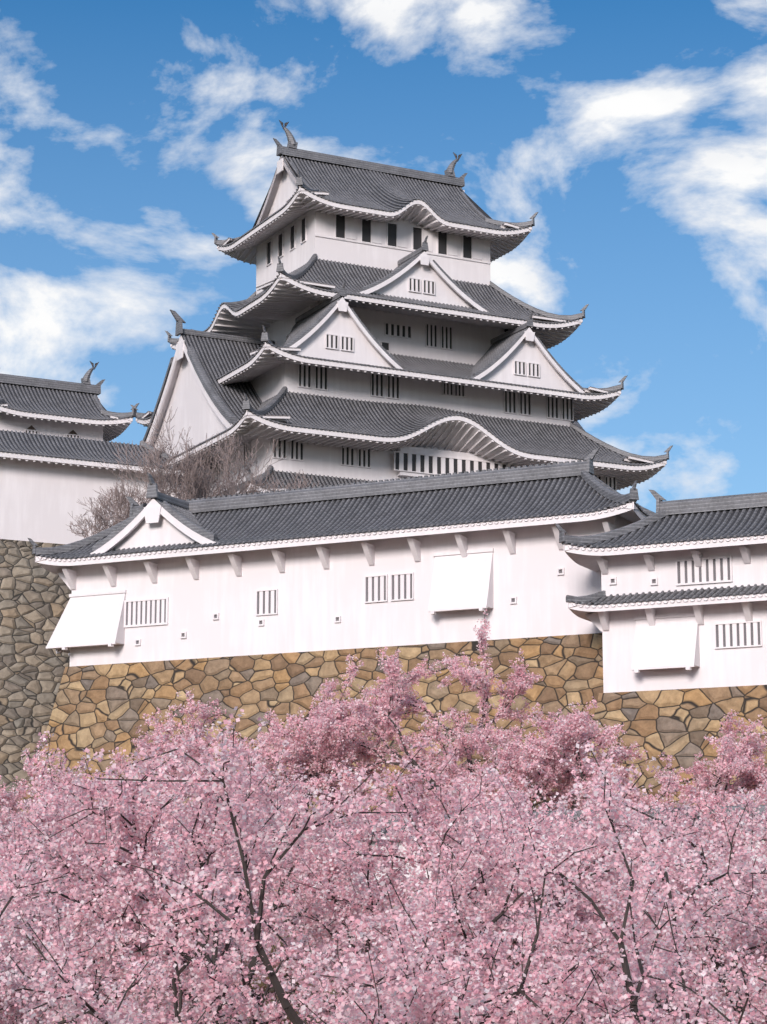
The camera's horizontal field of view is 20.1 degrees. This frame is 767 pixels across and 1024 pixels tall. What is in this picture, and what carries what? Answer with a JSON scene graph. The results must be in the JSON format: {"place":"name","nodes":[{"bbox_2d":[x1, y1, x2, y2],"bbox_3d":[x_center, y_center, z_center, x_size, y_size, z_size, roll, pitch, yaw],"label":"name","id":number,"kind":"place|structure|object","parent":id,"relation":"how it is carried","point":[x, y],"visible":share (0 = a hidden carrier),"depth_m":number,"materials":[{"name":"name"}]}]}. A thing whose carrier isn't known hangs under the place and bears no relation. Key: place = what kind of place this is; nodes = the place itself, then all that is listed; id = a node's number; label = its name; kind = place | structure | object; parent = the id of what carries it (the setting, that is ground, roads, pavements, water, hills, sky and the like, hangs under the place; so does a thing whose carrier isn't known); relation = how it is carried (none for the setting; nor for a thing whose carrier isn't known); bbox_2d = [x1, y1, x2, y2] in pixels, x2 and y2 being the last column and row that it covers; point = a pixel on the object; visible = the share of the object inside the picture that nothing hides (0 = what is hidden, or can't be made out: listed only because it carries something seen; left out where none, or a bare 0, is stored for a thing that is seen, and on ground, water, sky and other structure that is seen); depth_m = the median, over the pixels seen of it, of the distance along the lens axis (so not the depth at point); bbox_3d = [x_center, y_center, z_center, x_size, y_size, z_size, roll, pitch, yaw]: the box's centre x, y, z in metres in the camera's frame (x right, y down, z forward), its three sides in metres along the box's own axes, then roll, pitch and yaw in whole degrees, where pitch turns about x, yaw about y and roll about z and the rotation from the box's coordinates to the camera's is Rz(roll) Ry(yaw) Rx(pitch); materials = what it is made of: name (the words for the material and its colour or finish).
{"place":"outdoors","nodes":[
{"label":"outdoors","id":0,"kind":"place"},
{"bbox_2d":[0,816,156,1023],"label":"cherry tree","id":1,"kind":"object","parent":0,"point":[15,920],"depth_m":29.88,"materials":[{"name":"pink plant"}]},
{"bbox_2d":[0,781,176,1023],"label":"cherry tree","id":2,"kind":"object","parent":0,"point":[18,823],"depth_m":60.26,"materials":[{"name":"pink plant"}]},
{"bbox_2d":[0,835,182,1023],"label":"cherry tree","id":3,"kind":"object","parent":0,"point":[12,888],"depth_m":20.16,"materials":[{"name":"pink plant"}]},
{"bbox_2d":[6,750,202,822],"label":"cherry tree","id":4,"kind":"object","parent":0,"point":[118,757],"depth_m":87.61,"materials":[{"name":"pink plant"}]},
{"bbox_2d":[0,731,211,1020],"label":"cherry tree","id":5,"kind":"object","parent":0,"point":[40,809],"depth_m":46.00,"materials":[{"name":"pink plant"}]},
{"bbox_2d":[67,476,169,538],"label":"bare tree","id":6,"kind":"object","parent":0,"point":[121,499],"visible":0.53,"depth_m":122.97,"materials":[{"name":"plant"}]},
{"bbox_2d":[0,740,317,1023],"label":"cherry tree","id":7,"kind":"object","parent":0,"point":[179,850],"depth_m":36.41,"materials":[{"name":"pink plant"}]},
{"bbox_2d":[101,406,245,520],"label":"bare tree","id":8,"kind":"object","parent":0,"point":[190,481],"visible":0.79,"depth_m":121.46,"materials":[{"name":"plant"}]},
{"bbox_2d":[8,760,405,1023],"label":"cherry tree","id":9,"kind":"object","parent":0,"point":[293,850],"depth_m":47.32,"materials":[{"name":"pink plant"}]},
{"bbox_2d":[83,744,368,1022],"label":"cherry tree","id":10,"kind":"object","parent":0,"point":[268,815],"depth_m":61.28,"materials":[{"name":"pink plant"}]},
{"bbox_2d":[122,654,397,817],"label":"cherry tree","id":11,"kind":"object","parent":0,"point":[320,727],"depth_m":84.77,"materials":[{"name":"pink plant"}]},
{"bbox_2d":[0,706,766,1023],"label":"cherry tree","id":12,"kind":"object","parent":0,"point":[473,992],"depth_m":16.19,"materials":[{"name":"pink plant"}]},
{"bbox_2d":[0,0,766,512],"label":"sky","id":13,"kind":"structure","parent":0,"point":[133,133],"materials":[{"name":"blue"}]},
{"bbox_2d":[327,609,638,812],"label":"cherry tree","id":14,"kind":"object","parent":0,"point":[455,670],"depth_m":84.93,"materials":[{"name":"pink plant"}]},
{"bbox_2d":[274,733,718,1023],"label":"cherry tree","id":15,"kind":"object","parent":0,"point":[331,861],"depth_m":35.38,"materials":[{"name":"pink plant"}]},
{"bbox_2d":[430,697,649,812],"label":"cherry tree","id":16,"kind":"object","parent":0,"point":[521,768],"depth_m":80.90,"materials":[{"name":"pink plant"}]},
{"bbox_2d":[453,786,766,1023],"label":"cherry tree","id":17,"kind":"object","parent":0,"point":[740,797],"depth_m":38.85,"materials":[{"name":"pink plant"}]},
{"bbox_2d":[545,774,766,1023],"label":"cherry tree","id":18,"kind":"object","parent":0,"point":[757,903],"depth_m":27.76,"materials":[{"name":"pink plant"}]},
{"bbox_2d":[556,787,766,1005],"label":"cherry tree","id":19,"kind":"object","parent":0,"point":[721,814],"depth_m":48.77,"materials":[{"name":"pink plant"}]},
{"bbox_2d":[665,747,766,806],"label":"cherry tree","id":20,"kind":"object","parent":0,"point":[686,790],"depth_m":78.40,"materials":[{"name":"pink plant"}]},
{"label":"ground","id":21,"kind":"structure","parent":0,"visible":0},
{"bbox_2d":[0,541,71,815],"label":"stone wall","id":22,"kind":"structure","parent":21,"relation":"on","point":[34,598],"depth_m":112.12,"materials":[{"name":"stone"}]},
{"bbox_2d":[0,429,215,556],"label":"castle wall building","id":23,"kind":"structure","parent":22,"relation":"on","point":[47,482],"depth_m":140.81,"materials":[{"name":"paint"}]},
{"bbox_2d":[0,762,93,824],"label":"cherry tree","id":24,"kind":"object","parent":21,"relation":"on","point":[8,797],"depth_m":89.64,"materials":[{"name":"pink plant"}]},
{"bbox_2d":[15,633,603,815],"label":"stone wall","id":25,"kind":"structure","parent":21,"relation":"on","point":[105,707],"depth_m":101.33,"materials":[{"name":"stone"}]},
{"bbox_2d":[28,448,654,666],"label":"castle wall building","id":26,"kind":"structure","parent":25,"relation":"on","point":[426,559],"depth_m":102.13,"materials":[{"name":"paint"}]},
{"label":"keep stone wall","id":27,"kind":"object","parent":25,"relation":"on","visible":0},
{"bbox_2d":[0,361,138,441],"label":"castle turret","id":28,"kind":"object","parent":27,"relation":"on","point":[31,405],"visible":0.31,"depth_m":150.60,"materials":[{"name":"tile"}]},
{"bbox_2d":[131,119,672,497],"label":"keep","id":29,"kind":"structure","parent":27,"relation":"on","point":[377,325],"depth_m":147.10,"materials":[{"name":"paint"}]},
{"bbox_2d":[0,720,623,1023],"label":"cherry tree","id":30,"kind":"object","parent":21,"relation":"on","point":[430,915],"depth_m":26.05,"materials":[{"name":"pink plant"}]},
{"bbox_2d":[0,889,766,1023],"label":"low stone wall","id":31,"kind":"structure","parent":21,"relation":"on","point":[270,990],"depth_m":69.78,"materials":[{"name":"stone"}]},
{"bbox_2d":[2,805,766,887],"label":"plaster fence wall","id":32,"kind":"structure","parent":31,"relation":"on","point":[761,810],"depth_m":69.03,"materials":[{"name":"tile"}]},
{"bbox_2d":[282,783,662,1016],"bbox_3d":[1.788,10.161,50.131,8.576,7.436,7.444,7,-13,-33],"label":"cherry tree","id":33,"kind":"object","parent":21,"relation":"on","point":[332,928],"depth_m":49.35,"materials":[{"name":"pink plant"}]},
{"bbox_2d":[346,759,669,957],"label":"cherry tree","id":34,"kind":"object","parent":21,"relation":"on","point":[486,782],"depth_m":66.37,"materials":[{"name":"pink plant"}]},
{"bbox_2d":[297,795,766,1023],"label":"cherry tree","id":35,"kind":"object","parent":21,"relation":"on","point":[653,875],"depth_m":20.45,"materials":[{"name":"pink plant"}]},
{"bbox_2d":[536,709,766,809],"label":"cherry tree","id":36,"kind":"object","parent":21,"relation":"on","point":[738,767],"depth_m":77.81,"materials":[{"name":"pink plant"}]},
{"bbox_2d":[585,685,766,806],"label":"stone wall","id":37,"kind":"structure","parent":21,"relation":"on","point":[678,724],"depth_m":89.87,"materials":[{"name":"stone"}]},
{"bbox_2d":[554,489,766,692],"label":"castle turret","id":38,"kind":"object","parent":37,"relation":"on","point":[679,601],"visible":1,"depth_m":91.22,"materials":[{"name":"paint"}]},
{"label":"bailey stone wall","id":39,"kind":"object","parent":37,"relation":"attached to","visible":0},
{"bbox_2d":[166,433,286,497],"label":"bare tree","id":40,"kind":"object","parent":39,"relation":"on","point":[253,487],"visible":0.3,"depth_m":125.06,"materials":[{"name":"plant"}]},
{"bbox_2d":[266,469,319,491],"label":"bare tree","id":41,"kind":"object","parent":39,"relation":"on","point":[294,483],"visible":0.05,"depth_m":120.88,"materials":[{"name":"plant"}]},
{"bbox_2d":[587,746,766,978],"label":"cherry tree","id":42,"kind":"object","parent":21,"relation":"on","point":[762,793],"depth_m":62.79,"materials":[{"name":"pink plant"}]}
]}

